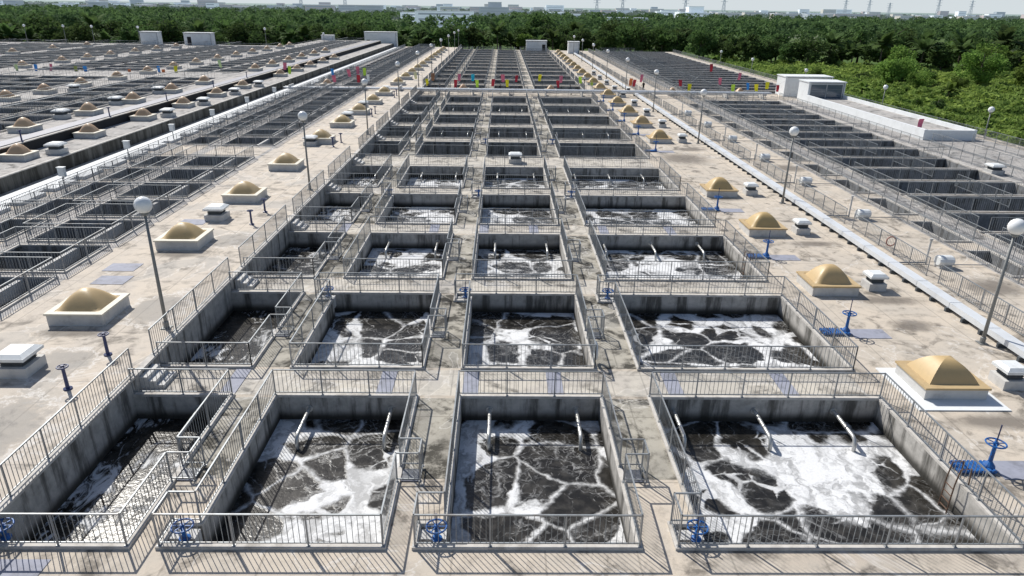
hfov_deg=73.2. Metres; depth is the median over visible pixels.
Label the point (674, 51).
railing
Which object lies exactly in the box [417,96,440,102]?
settling tank
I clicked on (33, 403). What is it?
deck
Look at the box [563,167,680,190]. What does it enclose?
settling tank
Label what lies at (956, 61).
broadleaf tree
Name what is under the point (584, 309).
railing
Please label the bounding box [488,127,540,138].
settling tank
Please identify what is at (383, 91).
skylight
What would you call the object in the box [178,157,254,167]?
deep tank
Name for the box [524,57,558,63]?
railing
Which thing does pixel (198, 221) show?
cover plate
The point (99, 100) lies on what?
deep tank
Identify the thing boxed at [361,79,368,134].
lamp post
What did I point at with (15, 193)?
white channel
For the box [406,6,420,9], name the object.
building
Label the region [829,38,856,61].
broadleaf tree
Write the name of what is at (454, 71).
railing
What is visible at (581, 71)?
skylight
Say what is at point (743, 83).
deep tank
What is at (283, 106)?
railing
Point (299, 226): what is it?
steps
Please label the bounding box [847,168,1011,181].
deep tank
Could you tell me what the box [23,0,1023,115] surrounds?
ground
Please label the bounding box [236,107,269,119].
railing
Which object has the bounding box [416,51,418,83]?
lamp post
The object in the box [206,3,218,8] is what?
building
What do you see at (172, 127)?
control box
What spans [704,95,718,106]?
railing
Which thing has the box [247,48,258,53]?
skylight
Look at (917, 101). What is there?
bush
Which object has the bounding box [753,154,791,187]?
railing
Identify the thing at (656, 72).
lamp post
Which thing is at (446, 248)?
railing
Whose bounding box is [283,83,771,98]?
pipe bridge
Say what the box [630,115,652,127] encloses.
skylight
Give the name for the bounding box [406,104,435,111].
settling tank
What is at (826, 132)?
railing
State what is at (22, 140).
gate valve
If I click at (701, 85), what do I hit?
railing
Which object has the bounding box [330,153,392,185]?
railing
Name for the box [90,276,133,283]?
cover plate
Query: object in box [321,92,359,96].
deep tank
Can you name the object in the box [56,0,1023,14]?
sky
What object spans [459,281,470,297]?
gate valve
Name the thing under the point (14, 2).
building
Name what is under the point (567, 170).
railing
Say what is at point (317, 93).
railing
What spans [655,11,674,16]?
building
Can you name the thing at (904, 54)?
broadleaf tree
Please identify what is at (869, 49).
broadleaf tree
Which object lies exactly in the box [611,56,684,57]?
deep tank
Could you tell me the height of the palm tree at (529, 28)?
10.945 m
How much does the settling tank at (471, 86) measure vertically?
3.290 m
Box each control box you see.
[55,166,66,186]
[122,140,130,160]
[168,124,174,137]
[209,109,214,118]
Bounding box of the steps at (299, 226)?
[290,219,308,229]
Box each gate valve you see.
[0,517,14,540]
[16,130,23,141]
[56,364,72,390]
[97,332,111,356]
[170,516,193,540]
[247,209,253,224]
[260,198,267,212]
[322,281,333,296]
[425,513,447,541]
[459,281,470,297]
[603,283,613,298]
[686,514,708,541]
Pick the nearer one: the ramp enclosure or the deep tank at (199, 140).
the deep tank at (199, 140)
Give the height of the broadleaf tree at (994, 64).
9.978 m
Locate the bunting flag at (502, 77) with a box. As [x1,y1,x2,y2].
[501,74,504,81]
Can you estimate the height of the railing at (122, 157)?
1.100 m
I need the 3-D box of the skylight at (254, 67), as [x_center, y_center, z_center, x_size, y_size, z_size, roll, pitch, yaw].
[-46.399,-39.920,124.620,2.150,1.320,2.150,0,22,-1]
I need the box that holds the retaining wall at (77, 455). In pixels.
[0,48,461,540]
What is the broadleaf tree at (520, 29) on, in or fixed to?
on the ground
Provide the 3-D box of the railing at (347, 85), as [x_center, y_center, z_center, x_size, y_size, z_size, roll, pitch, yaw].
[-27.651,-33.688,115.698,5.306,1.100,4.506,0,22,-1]
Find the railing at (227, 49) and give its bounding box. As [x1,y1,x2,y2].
[0,41,361,80]
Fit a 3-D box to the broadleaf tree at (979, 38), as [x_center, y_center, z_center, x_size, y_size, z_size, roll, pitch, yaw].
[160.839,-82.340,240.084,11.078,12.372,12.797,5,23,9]
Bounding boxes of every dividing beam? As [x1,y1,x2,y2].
[0,279,25,304]
[35,247,80,270]
[87,222,124,240]
[133,201,160,216]
[165,185,190,196]
[194,170,214,180]
[218,158,235,166]
[257,139,270,144]
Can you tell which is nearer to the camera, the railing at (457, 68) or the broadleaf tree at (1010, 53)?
the railing at (457, 68)
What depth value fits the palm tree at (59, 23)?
267.38 m
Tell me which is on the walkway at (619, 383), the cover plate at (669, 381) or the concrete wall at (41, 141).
the cover plate at (669, 381)
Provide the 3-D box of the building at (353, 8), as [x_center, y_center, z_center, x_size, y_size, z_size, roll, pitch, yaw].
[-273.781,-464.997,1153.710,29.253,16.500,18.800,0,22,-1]
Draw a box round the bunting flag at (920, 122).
[917,119,923,127]
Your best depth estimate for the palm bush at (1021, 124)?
104.05 m
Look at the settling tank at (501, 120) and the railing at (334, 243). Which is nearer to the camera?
the railing at (334, 243)
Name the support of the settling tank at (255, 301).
in the deck at (910, 321)
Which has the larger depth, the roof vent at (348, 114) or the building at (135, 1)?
the building at (135, 1)
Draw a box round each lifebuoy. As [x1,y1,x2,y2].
[593,342,597,359]
[886,236,895,245]
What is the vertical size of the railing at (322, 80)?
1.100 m
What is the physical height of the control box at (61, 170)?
1.800 m
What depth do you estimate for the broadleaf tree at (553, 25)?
303.85 m
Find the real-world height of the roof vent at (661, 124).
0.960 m
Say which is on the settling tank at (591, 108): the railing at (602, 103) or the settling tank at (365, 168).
the railing at (602, 103)
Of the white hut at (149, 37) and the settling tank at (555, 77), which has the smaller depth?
the settling tank at (555, 77)
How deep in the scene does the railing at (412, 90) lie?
111.15 m
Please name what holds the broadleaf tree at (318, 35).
on the ground
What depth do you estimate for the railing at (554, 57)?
194.28 m
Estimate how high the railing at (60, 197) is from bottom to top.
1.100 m
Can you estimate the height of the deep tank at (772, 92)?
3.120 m
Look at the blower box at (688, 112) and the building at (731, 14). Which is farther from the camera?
the building at (731, 14)
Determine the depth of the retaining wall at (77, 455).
25.80 m
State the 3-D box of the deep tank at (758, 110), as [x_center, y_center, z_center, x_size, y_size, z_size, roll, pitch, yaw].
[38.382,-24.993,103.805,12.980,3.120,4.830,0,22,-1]
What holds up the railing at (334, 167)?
on the retaining wall at (77, 455)
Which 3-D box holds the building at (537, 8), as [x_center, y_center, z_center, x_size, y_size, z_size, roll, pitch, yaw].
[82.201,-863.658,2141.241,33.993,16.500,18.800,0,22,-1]
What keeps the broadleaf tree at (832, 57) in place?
on the ground
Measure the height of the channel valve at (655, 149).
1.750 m
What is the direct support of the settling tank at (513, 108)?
in the deck at (910, 321)
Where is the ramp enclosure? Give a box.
[806,95,977,140]
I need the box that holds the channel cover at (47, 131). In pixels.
[0,40,379,146]
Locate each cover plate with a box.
[0,559,50,575]
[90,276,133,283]
[102,263,143,270]
[181,219,206,224]
[219,369,251,392]
[339,224,351,231]
[375,371,397,393]
[429,224,439,230]
[462,372,478,391]
[479,225,488,232]
[529,225,537,231]
[546,372,563,394]
[597,226,608,233]
[657,151,674,152]
[660,373,682,393]
[663,227,676,234]
[719,208,743,211]
[769,255,800,260]
[769,374,799,395]
[850,329,891,338]
[993,461,1023,479]
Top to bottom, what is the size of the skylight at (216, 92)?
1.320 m
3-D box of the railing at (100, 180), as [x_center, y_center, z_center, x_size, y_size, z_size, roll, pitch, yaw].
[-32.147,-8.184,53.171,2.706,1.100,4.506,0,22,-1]
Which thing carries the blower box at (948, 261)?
on the deck at (910, 321)
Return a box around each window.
[810,84,826,97]
[825,85,842,97]
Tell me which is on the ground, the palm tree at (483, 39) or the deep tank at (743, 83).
the palm tree at (483, 39)
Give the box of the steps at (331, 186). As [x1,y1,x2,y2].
[327,183,340,190]
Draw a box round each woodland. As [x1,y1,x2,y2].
[0,1,1019,23]
[0,4,1023,48]
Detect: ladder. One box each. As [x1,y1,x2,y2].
[740,251,753,277]
[938,461,972,513]
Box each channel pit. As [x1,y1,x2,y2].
[698,109,718,114]
[712,116,731,121]
[723,123,747,129]
[738,131,765,138]
[756,140,784,148]
[777,151,808,160]
[802,164,839,175]
[830,179,874,193]
[864,198,917,214]
[909,221,972,242]
[962,250,1023,277]
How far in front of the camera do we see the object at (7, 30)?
245.30 m
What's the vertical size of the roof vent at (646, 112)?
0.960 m
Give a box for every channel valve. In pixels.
[630,125,640,134]
[644,136,658,151]
[701,188,722,210]
[749,230,773,258]
[819,299,856,335]
[949,425,1007,473]
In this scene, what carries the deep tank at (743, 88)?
in the deck at (910, 321)
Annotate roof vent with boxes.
[0,344,46,378]
[43,141,68,154]
[50,108,71,118]
[66,84,81,91]
[107,96,123,104]
[151,86,164,93]
[159,108,175,116]
[196,97,210,105]
[202,203,229,221]
[228,87,240,94]
[253,80,263,86]
[302,135,317,145]
[341,111,353,119]
[358,101,368,107]
[509,152,521,163]
[620,92,625,97]
[630,99,637,105]
[643,108,650,115]
[657,119,666,127]
[677,133,687,142]
[742,182,758,195]
[791,218,811,234]
[860,270,889,291]
[983,163,1006,174]
[988,360,1023,390]
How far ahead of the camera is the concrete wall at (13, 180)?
71.31 m
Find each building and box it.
[3,0,23,5]
[51,3,72,6]
[87,1,108,7]
[111,2,130,5]
[130,0,143,3]
[134,4,152,6]
[173,2,190,4]
[180,4,202,6]
[197,0,217,6]
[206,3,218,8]
[219,4,238,7]
[304,4,334,11]
[319,2,330,4]
[338,5,356,11]
[357,5,383,11]
[400,12,414,21]
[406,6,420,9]
[415,10,473,27]
[440,6,459,10]
[469,6,478,10]
[479,2,508,16]
[508,4,518,6]
[533,7,543,10]
[545,5,563,11]
[600,10,615,14]
[607,17,647,20]
[616,10,632,13]
[649,9,663,12]
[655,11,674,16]
[674,6,712,18]
[715,12,740,17]
[742,12,761,15]
[759,10,767,15]
[769,13,782,18]
[782,14,833,17]
[798,9,809,12]
[820,9,836,13]
[825,13,880,16]
[836,9,851,13]
[894,15,912,19]
[937,11,948,16]
[954,11,966,16]
[956,16,979,19]
[979,15,990,18]
[984,14,1001,17]
[993,12,1005,16]
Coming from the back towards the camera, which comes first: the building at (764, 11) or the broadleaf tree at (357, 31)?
the building at (764, 11)
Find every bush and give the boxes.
[707,54,723,60]
[849,81,874,91]
[860,94,874,101]
[896,105,915,113]
[912,98,922,105]
[934,81,966,97]
[944,116,968,127]
[1003,119,1023,131]
[1011,138,1023,145]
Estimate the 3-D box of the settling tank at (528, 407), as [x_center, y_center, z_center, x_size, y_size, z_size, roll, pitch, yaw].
[0.653,7.273,23.865,7.090,3.290,8.290,0,22,-1]
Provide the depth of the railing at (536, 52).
211.72 m
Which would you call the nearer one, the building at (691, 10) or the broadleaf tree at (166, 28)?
the broadleaf tree at (166, 28)
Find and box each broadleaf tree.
[0,20,7,41]
[1,22,33,41]
[2,18,22,37]
[19,12,58,40]
[29,22,58,41]
[38,23,61,42]
[51,32,74,42]
[54,27,77,42]
[69,22,99,42]
[94,19,124,39]
[110,27,139,43]
[114,28,134,37]
[122,21,144,33]
[131,25,162,43]
[139,19,163,30]
[149,19,184,43]
[153,22,186,43]
[212,15,240,43]
[214,32,227,44]
[223,22,250,44]
[227,18,262,44]
[237,31,263,44]
[261,33,278,45]
[264,31,281,43]
[272,20,304,44]
[301,32,316,42]
[308,23,323,38]
[314,29,335,39]
[323,22,348,39]
[345,23,371,40]
[361,26,378,40]
[375,20,397,31]
[398,35,407,46]
[408,39,421,46]
[409,27,432,46]
[419,31,432,46]
[432,30,447,46]
[435,23,468,46]
[457,26,481,48]
[475,29,492,48]
[488,26,512,47]
[511,32,525,49]
[514,26,528,48]
[516,33,532,48]
[524,12,555,38]
[529,23,567,48]
[550,32,564,49]
[552,23,568,49]
[558,34,575,50]
[568,28,590,49]
[574,30,595,50]
[587,35,596,49]
[590,31,610,48]
[596,29,618,50]
[599,19,624,31]
[612,23,640,50]
[618,18,646,50]
[630,23,660,51]
[647,24,676,51]
[663,32,687,53]
[668,27,692,50]
[684,26,719,56]
[690,32,722,58]
[707,40,735,58]
[723,36,738,56]
[732,33,761,60]
[752,39,777,61]
[761,33,790,60]
[769,38,785,61]
[778,41,802,62]
[788,36,830,62]
[803,37,823,63]
[808,67,824,74]
[821,50,838,63]
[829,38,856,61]
[846,30,867,62]
[858,41,883,63]
[868,27,913,59]
[873,56,921,82]
[878,44,918,82]
[886,49,903,58]
[894,26,920,58]
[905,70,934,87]
[915,46,933,63]
[925,42,955,63]
[932,48,958,69]
[946,41,965,65]
[951,77,969,87]
[953,49,1011,84]
[968,33,992,52]
[969,41,1008,58]
[976,47,1006,66]
[1004,37,1023,51]
[1005,50,1023,57]
[1006,52,1023,70]
[1013,55,1023,80]
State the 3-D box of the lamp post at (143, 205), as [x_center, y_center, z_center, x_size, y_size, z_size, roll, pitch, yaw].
[-15.475,-1.008,29.859,0.720,6.050,0.720,0,22,-1]
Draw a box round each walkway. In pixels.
[0,47,434,318]
[142,103,866,396]
[185,50,476,477]
[401,50,497,478]
[515,50,676,479]
[593,53,1023,287]
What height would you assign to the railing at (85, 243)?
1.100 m
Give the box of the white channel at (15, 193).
[0,47,399,213]
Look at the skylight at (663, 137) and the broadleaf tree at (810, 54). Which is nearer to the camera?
the skylight at (663, 137)
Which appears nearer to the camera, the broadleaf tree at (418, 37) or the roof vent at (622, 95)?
the roof vent at (622, 95)
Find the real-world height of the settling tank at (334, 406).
3.290 m
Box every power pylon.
[721,0,726,12]
[935,0,941,14]
[967,0,975,15]
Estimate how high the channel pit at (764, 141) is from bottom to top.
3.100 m
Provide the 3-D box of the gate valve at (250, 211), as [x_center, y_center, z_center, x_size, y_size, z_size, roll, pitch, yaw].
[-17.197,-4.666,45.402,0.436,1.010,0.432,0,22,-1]
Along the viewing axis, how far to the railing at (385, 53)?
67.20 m
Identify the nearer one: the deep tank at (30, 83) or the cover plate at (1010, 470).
the cover plate at (1010, 470)
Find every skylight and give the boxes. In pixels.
[0,90,20,101]
[0,143,39,161]
[5,117,42,132]
[6,48,20,53]
[13,60,32,67]
[32,83,57,94]
[43,287,129,325]
[46,44,59,49]
[53,56,70,62]
[69,77,92,86]
[72,123,105,138]
[73,102,103,115]
[80,53,95,59]
[81,41,93,46]
[103,50,117,56]
[107,71,127,79]
[121,92,145,103]
[128,48,141,53]
[129,108,156,120]
[139,66,156,72]
[151,45,162,50]
[153,222,213,250]
[162,83,182,93]
[166,61,181,68]
[171,43,181,47]
[172,96,194,107]
[189,58,203,64]
[194,75,213,84]
[206,87,226,96]
[211,54,224,60]
[221,181,267,202]
[231,51,242,56]
[233,80,251,88]
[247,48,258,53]
[247,63,262,71]
[262,46,272,50]
[266,59,279,66]
[267,153,304,170]
[273,69,287,76]
[275,44,284,48]
[283,56,294,62]
[291,64,303,71]
[296,53,307,58]
[304,60,316,66]
[309,50,319,55]
[311,129,335,143]
[317,57,328,62]
[320,47,330,52]
[320,79,333,85]
[329,54,338,59]
[329,115,354,127]
[347,103,370,114]
[362,94,382,104]
[375,86,392,95]
[390,77,405,85]
[399,72,412,79]
[405,68,417,74]
[411,64,423,70]
[417,60,427,66]
[423,57,432,62]
[568,61,576,67]
[572,65,580,70]
[576,68,586,74]
[581,72,592,79]
[587,77,599,84]
[592,83,606,89]
[599,89,615,97]
[608,96,625,106]
[618,105,638,115]
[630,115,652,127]
[646,129,671,143]
[699,177,738,196]
[739,212,787,236]
[796,264,861,295]
[895,355,991,399]
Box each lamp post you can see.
[133,196,172,329]
[298,111,311,189]
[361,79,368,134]
[395,61,400,104]
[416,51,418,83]
[429,44,432,70]
[605,49,609,78]
[625,58,629,89]
[651,69,658,111]
[696,89,706,143]
[779,126,798,203]
[882,85,887,104]
[975,218,1023,344]
[984,107,994,136]
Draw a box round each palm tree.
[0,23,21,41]
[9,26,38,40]
[56,22,77,38]
[75,12,105,35]
[92,30,118,42]
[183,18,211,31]
[213,19,240,43]
[257,24,275,35]
[279,23,300,43]
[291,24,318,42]
[335,28,350,39]
[344,20,367,25]
[396,21,418,46]
[397,32,409,42]
[422,27,443,44]
[477,32,491,48]
[484,21,511,49]
[487,18,508,47]
[501,32,518,49]
[523,25,541,36]
[529,33,546,39]
[542,29,559,49]
[563,21,591,32]
[650,34,671,51]
[670,29,688,43]
[718,33,733,45]
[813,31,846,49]
[843,39,866,61]
[861,31,902,61]
[903,37,943,62]
[905,28,943,64]
[946,38,977,63]
[950,29,980,66]
[982,24,1023,49]
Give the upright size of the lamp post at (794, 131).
6.000 m
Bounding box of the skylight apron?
[875,368,1011,410]
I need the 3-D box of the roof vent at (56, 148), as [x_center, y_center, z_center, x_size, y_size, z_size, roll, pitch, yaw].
[-39.574,-12.181,59.879,1.300,0.960,1.300,0,22,-1]
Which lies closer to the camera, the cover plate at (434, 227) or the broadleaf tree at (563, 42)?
the cover plate at (434, 227)
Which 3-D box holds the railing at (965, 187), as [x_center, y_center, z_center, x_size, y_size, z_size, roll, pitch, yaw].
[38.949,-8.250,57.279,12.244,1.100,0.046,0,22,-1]
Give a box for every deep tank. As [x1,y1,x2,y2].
[0,82,68,86]
[0,86,37,91]
[0,101,66,108]
[0,108,39,114]
[0,115,53,123]
[0,123,13,132]
[0,219,51,241]
[0,244,110,272]
[0,276,58,312]
[2,79,90,82]
[17,198,91,216]
[19,108,78,114]
[24,96,91,102]
[26,219,151,242]
[48,102,109,107]
[50,92,111,96]
[63,182,126,197]
[75,97,125,102]
[75,199,184,217]
[82,87,131,92]
[96,83,149,87]
[98,92,152,96]
[103,168,158,180]
[116,80,164,83]
[116,182,211,197]
[119,88,163,91]
[132,156,182,166]
[138,84,187,87]
[149,168,234,181]
[155,80,194,84]
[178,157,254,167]
[182,136,224,144]
[206,129,241,135]
[222,122,256,128]
[222,137,286,145]
[239,129,298,136]
[241,115,269,121]
[252,110,280,114]
[255,122,310,128]
[269,116,321,121]
[282,110,329,115]
[298,105,338,109]
[307,100,346,104]
[313,96,352,100]
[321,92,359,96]
[343,83,375,85]
[602,51,666,52]
[609,52,670,53]
[609,55,680,56]
[611,53,673,54]
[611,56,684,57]
[613,54,677,55]
[616,57,687,58]
[620,58,695,60]
[622,61,702,62]
[628,62,709,64]
[631,60,698,61]
[632,65,719,67]
[635,67,726,69]
[636,64,709,65]
[637,69,733,71]
[640,70,738,73]
[646,72,747,75]
[652,74,754,77]
[658,77,762,79]
[660,79,772,82]
[662,81,776,84]
[670,84,775,87]
[675,87,775,90]
[686,90,774,93]
[703,100,789,104]
[711,104,803,109]
[725,109,817,114]
[734,114,833,119]
[743,119,850,125]
[756,125,870,132]
[770,132,891,139]
[788,139,916,148]
[803,147,943,157]
[824,157,975,168]
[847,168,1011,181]
[876,180,1023,195]
[903,195,1023,212]
[940,212,1023,233]
[984,233,1023,252]
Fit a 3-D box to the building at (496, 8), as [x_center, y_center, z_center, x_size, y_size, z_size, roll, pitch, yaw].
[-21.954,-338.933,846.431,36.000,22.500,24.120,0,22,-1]
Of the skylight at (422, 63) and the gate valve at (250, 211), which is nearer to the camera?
the gate valve at (250, 211)
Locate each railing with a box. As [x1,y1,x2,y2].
[0,37,361,130]
[0,41,361,80]
[0,44,404,217]
[0,203,49,240]
[0,226,108,271]
[0,256,57,308]
[0,348,134,502]
[0,368,233,545]
[12,184,91,215]
[22,203,149,240]
[58,168,128,194]
[72,184,183,216]
[97,155,157,178]
[113,169,210,196]
[129,144,183,165]
[147,156,234,180]
[148,257,230,353]
[151,369,424,546]
[155,271,304,366]
[175,145,253,166]
[180,126,224,144]
[201,119,240,134]
[219,112,256,126]
[220,127,285,144]
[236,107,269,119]
[238,119,298,135]
[238,204,287,266]
[243,215,345,276]
[250,102,281,114]
[254,113,310,127]
[263,97,291,108]
[268,107,320,121]
[274,93,301,103]
[281,102,330,114]
[285,89,310,98]
[289,272,447,367]
[292,97,338,109]
[292,170,323,213]
[295,85,318,94]
[295,179,372,222]
[303,93,346,103]
[304,82,326,90]
[312,89,353,99]
[319,76,339,83]
[320,86,359,95]
[326,74,345,81]
[328,82,365,91]
[328,146,350,177]
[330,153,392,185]
[334,71,351,78]
[342,76,375,84]
[342,216,459,277]
[348,74,380,82]
[353,72,384,78]
[358,124,373,148]
[359,69,388,76]
[360,131,410,154]
[366,67,392,74]
[368,65,395,71]
[372,63,398,70]
[375,180,467,223]
[376,62,402,67]
[376,111,387,129]
[378,117,421,136]
[380,60,404,65]
[387,57,410,62]
[390,100,399,117]
[391,106,429,122]
[393,54,415,59]
[396,53,416,57]
[396,154,472,186]
[401,92,408,106]
[402,96,436,110]
[410,85,416,97]
[411,90,442,101]
[412,370,649,546]
[415,131,477,155]
[426,117,480,136]
[428,78,450,87]
[429,73,451,82]
[433,106,483,122]
[434,69,456,77]
[439,65,459,72]
[441,97,482,111]
[445,89,486,101]
[449,56,466,62]
[451,59,464,65]
[454,273,604,368]
[456,79,488,87]
[458,74,489,82]
[461,69,488,77]
[463,66,491,73]
[466,62,490,69]
[468,59,488,65]
[471,181,565,224]
[472,217,580,278]
[477,46,494,50]
[480,132,546,155]
[482,155,555,186]
[485,107,537,123]
[488,90,531,102]
[488,118,541,138]
[491,98,534,111]
[494,74,523,83]
[494,79,527,88]
[495,66,523,73]
[497,54,519,59]
[500,70,524,78]
[501,63,521,69]
[520,49,549,53]
[521,50,551,55]
[522,53,553,57]
[523,55,556,60]
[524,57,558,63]
[525,60,561,66]
[526,63,565,70]
[528,66,569,74]
[529,70,573,78]
[531,75,578,83]
[533,80,584,89]
[533,90,597,103]
[538,107,618,124]
[540,98,606,112]
[547,133,650,157]
[549,119,632,139]
[563,156,680,189]
[564,181,716,225]
[588,48,1023,284]
[588,218,769,279]
[595,49,1023,264]
[595,274,858,369]
[620,75,627,83]
[635,62,665,66]
[644,66,690,70]
[648,371,1023,547]
[650,93,661,105]
[660,73,697,78]
[663,71,708,76]
[663,100,677,115]
[669,78,724,83]
[673,50,1023,148]
[679,110,696,128]
[682,83,726,89]
[698,121,720,142]
[704,93,777,99]
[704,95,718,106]
[713,97,765,103]
[722,136,750,162]
[723,101,777,108]
[723,104,740,117]
[733,106,816,113]
[734,92,747,102]
[744,111,805,118]
[745,114,766,130]
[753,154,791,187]
[754,99,771,111]
[757,116,821,124]
[772,122,869,131]
[773,126,799,146]
[779,93,1023,180]
[779,108,799,122]
[787,129,859,138]
[794,179,847,223]
[805,137,881,147]
[808,141,842,166]
[809,119,833,136]
[826,146,943,157]
[845,133,877,154]
[848,156,936,167]
[852,213,930,275]
[853,162,899,191]
[875,168,970,180]
[892,151,934,175]
[907,181,1023,194]
[913,189,979,231]
[931,133,1023,171]
[937,264,1023,335]
[944,198,1023,211]
[955,174,1012,207]
[972,133,1023,156]
[988,217,1023,231]
[998,227,1023,253]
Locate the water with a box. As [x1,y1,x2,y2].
[31,177,979,542]
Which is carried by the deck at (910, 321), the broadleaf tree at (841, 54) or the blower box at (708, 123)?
the blower box at (708, 123)
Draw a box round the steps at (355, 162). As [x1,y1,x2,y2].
[353,157,364,164]
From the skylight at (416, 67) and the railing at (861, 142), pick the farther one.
the skylight at (416, 67)
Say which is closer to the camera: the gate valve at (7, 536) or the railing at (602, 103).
the gate valve at (7, 536)
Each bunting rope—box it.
[7,55,183,72]
[625,67,780,84]
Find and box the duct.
[574,52,1023,361]
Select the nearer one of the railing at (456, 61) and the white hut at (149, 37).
the railing at (456, 61)
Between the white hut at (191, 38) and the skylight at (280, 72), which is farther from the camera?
the white hut at (191, 38)
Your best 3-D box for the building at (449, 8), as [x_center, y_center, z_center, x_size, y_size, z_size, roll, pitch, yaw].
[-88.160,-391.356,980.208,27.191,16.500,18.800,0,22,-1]
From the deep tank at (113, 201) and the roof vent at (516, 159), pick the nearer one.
the deep tank at (113, 201)
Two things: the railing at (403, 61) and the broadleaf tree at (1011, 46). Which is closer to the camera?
the railing at (403, 61)
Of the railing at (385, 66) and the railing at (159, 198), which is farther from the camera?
the railing at (385, 66)
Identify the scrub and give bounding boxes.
[691,55,1023,143]
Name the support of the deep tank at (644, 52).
in the deck at (910, 321)
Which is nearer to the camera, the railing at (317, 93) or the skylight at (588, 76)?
the railing at (317, 93)
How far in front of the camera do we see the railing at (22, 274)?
35.29 m
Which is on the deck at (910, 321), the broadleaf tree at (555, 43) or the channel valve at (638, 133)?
the channel valve at (638, 133)
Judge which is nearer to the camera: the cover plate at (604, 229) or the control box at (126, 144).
the cover plate at (604, 229)
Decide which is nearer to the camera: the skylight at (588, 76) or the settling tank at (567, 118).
the settling tank at (567, 118)
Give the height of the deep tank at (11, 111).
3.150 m
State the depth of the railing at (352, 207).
51.10 m
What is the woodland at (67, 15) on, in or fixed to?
on the ground
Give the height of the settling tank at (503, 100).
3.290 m
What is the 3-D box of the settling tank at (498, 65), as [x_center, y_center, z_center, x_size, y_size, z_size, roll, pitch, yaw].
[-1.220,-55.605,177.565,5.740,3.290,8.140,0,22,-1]
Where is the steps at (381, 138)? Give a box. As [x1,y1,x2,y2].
[376,134,384,140]
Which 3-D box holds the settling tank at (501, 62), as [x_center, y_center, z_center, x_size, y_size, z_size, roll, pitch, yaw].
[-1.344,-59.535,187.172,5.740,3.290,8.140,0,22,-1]
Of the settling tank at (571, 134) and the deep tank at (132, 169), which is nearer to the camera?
the deep tank at (132, 169)
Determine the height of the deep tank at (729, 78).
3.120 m
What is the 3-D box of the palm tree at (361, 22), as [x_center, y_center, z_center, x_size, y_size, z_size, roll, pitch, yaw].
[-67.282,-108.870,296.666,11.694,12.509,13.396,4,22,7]
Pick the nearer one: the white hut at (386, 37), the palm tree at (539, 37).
the white hut at (386, 37)
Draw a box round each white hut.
[139,31,162,43]
[182,32,215,44]
[321,35,334,39]
[364,31,397,46]
[526,40,546,50]
[567,41,579,53]
[775,74,833,96]
[797,79,846,101]
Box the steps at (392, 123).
[390,120,397,125]
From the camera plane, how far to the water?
25.22 m
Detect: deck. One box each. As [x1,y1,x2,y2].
[0,40,376,146]
[0,42,274,94]
[0,43,388,175]
[0,47,456,500]
[0,49,1023,575]
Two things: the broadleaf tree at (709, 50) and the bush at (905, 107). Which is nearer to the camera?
the bush at (905, 107)
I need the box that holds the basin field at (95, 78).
[0,41,357,80]
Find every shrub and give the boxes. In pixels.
[853,72,872,78]
[924,68,936,78]
[931,99,945,108]
[943,91,956,97]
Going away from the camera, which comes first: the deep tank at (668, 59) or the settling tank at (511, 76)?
the settling tank at (511, 76)
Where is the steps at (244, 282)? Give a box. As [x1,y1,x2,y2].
[235,273,258,288]
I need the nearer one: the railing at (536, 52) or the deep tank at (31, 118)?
the deep tank at (31, 118)
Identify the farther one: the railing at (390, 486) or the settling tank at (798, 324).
the settling tank at (798, 324)
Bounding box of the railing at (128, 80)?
[0,37,361,130]
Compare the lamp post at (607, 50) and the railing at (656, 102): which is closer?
the railing at (656, 102)
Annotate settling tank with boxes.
[0,392,234,549]
[155,393,418,549]
[160,290,305,368]
[248,231,346,278]
[290,291,444,369]
[304,192,373,223]
[338,165,392,187]
[343,232,457,279]
[362,140,408,155]
[375,193,466,224]
[385,126,419,137]
[396,165,471,188]
[398,114,428,123]
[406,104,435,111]
[412,394,642,550]
[415,141,476,156]
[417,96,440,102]
[425,126,479,138]
[429,84,446,87]
[431,79,451,83]
[433,114,482,123]
[438,74,454,78]
[441,104,484,112]
[442,70,456,73]
[445,96,485,102]
[453,292,600,370]
[456,85,485,87]
[457,79,486,83]
[461,75,487,78]
[464,71,488,73]
[466,67,487,69]
[469,64,488,66]
[471,194,563,225]
[471,233,577,280]
[480,142,545,157]
[482,166,553,188]
[485,115,536,124]
[488,97,527,103]
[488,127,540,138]
[491,105,533,113]
[494,85,523,88]
[495,71,520,74]
[495,75,520,78]
[495,80,522,84]
[496,64,517,66]
[496,67,519,70]
[497,58,515,60]
[497,61,517,63]
[521,54,551,56]
[522,56,553,58]
[525,64,561,67]
[526,68,563,70]
[527,71,567,74]
[529,76,572,79]
[531,80,578,84]
[532,97,596,104]
[533,86,583,89]
[538,115,618,125]
[540,105,606,113]
[547,142,649,158]
[548,127,632,140]
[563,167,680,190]
[563,195,715,226]
[587,234,767,281]
[595,293,855,371]
[647,395,1023,550]
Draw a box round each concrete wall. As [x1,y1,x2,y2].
[0,41,380,153]
[0,43,393,193]
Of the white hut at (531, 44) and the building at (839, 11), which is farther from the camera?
the building at (839, 11)
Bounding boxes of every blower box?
[671,103,693,115]
[688,114,729,127]
[711,127,736,141]
[739,144,778,161]
[776,165,826,185]
[827,195,900,219]
[899,238,990,268]
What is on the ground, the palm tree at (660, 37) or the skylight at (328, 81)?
the palm tree at (660, 37)
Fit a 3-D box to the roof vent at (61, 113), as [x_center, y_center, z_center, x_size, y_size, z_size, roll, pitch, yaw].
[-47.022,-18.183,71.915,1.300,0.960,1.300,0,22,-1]
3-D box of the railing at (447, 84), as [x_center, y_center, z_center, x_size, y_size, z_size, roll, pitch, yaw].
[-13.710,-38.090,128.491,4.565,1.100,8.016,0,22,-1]
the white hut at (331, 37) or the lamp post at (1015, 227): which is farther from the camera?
the white hut at (331, 37)
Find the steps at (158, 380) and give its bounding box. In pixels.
[139,364,176,387]

